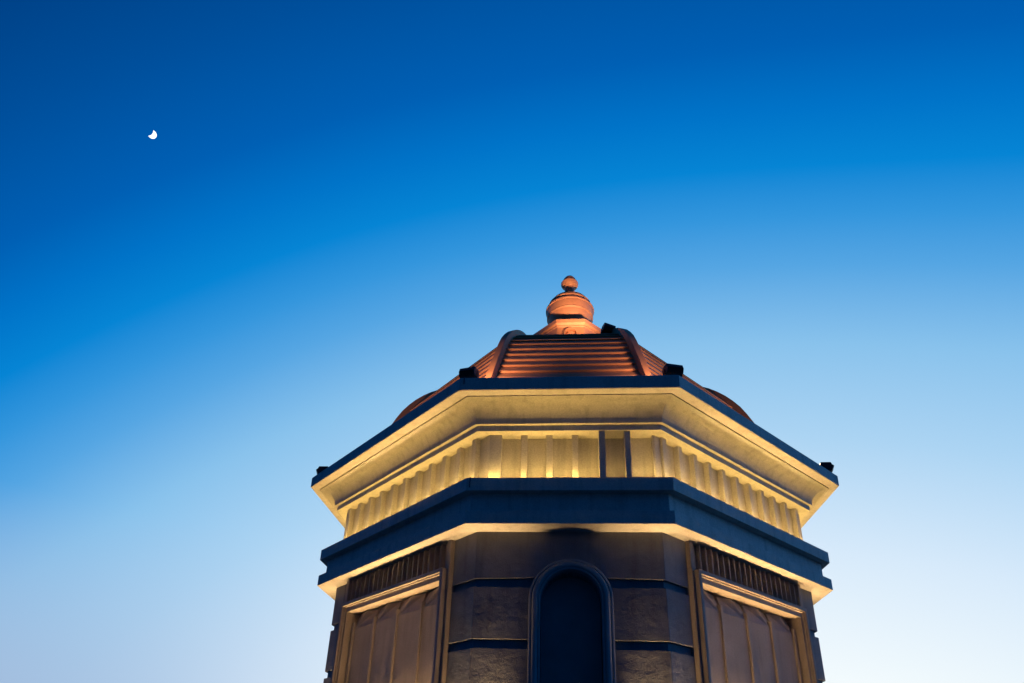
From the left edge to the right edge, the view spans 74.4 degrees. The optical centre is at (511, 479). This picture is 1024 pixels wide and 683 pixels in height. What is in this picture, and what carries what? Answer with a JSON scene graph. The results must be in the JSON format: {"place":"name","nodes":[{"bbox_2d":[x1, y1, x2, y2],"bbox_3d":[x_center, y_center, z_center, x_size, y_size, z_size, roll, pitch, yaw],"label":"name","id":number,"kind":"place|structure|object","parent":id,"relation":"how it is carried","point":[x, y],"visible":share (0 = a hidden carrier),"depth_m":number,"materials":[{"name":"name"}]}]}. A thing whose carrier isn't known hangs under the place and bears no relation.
{"place":"outdoors","nodes":[
{"label":"outdoors","id":0,"kind":"place"},
{"bbox_2d":[149,130,156,138],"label":"moon","id":1,"kind":"object","parent":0,"point":[153,135],"visible":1,"depth_m":7218.99,"materials":[{"name":"white"}]},
{"bbox_2d":[0,0,1023,682],"label":"sky","id":2,"kind":"structure","parent":0,"point":[812,210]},
{"bbox_2d":[311,275,838,682],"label":"tower","id":3,"kind":"structure","parent":0,"point":[569,493],"depth_m":10.78,"materials":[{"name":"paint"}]},
{"bbox_2d":[316,466,327,473],"bbox_3d":[-3.999,-0.152,14.255,0.262,0.204,0.298,6,-25,-8],"label":"floodlight","id":4,"kind":"object","parent":3,"relation":"on","point":[320,469],"visible":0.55,"depth_m":14.14,"materials":[{"name":"black metal"}]},
{"bbox_2d":[459,366,478,377],"bbox_3d":[-0.702,-1.661,10.930,0.298,0.324,0.262,-6,-26,17],"label":"floodlight","id":5,"kind":"object","parent":3,"relation":"on","point":[470,372],"visible":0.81,"depth_m":10.87,"materials":[{"name":"black metal"}]},
{"bbox_2d":[600,323,615,332],"bbox_3d":[1.929,-2.991,13.558,0.268,0.284,0.262,17,-21,-6],"label":"floodlight","id":6,"kind":"object","parent":3,"relation":"on","point":[606,328],"visible":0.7,"depth_m":13.48,"materials":[{"name":"black metal"}]},
{"bbox_2d":[662,363,683,376],"bbox_3d":[2.557,-1.672,10.684,0.298,0.324,0.262,6,-25,-8],"label":"floodlight","id":7,"kind":"object","parent":3,"relation":"on","point":[670,369],"visible":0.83,"depth_m":10.62,"materials":[{"name":"black metal"}]},
{"bbox_2d":[820,462,833,471],"bbox_3d":[6.284,-0.207,13.467,0.262,0.234,0.298,-6,-26,17],"label":"floodlight","id":8,"kind":"object","parent":3,"relation":"on","point":[829,466],"visible":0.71,"depth_m":13.36,"materials":[{"name":"black metal"}]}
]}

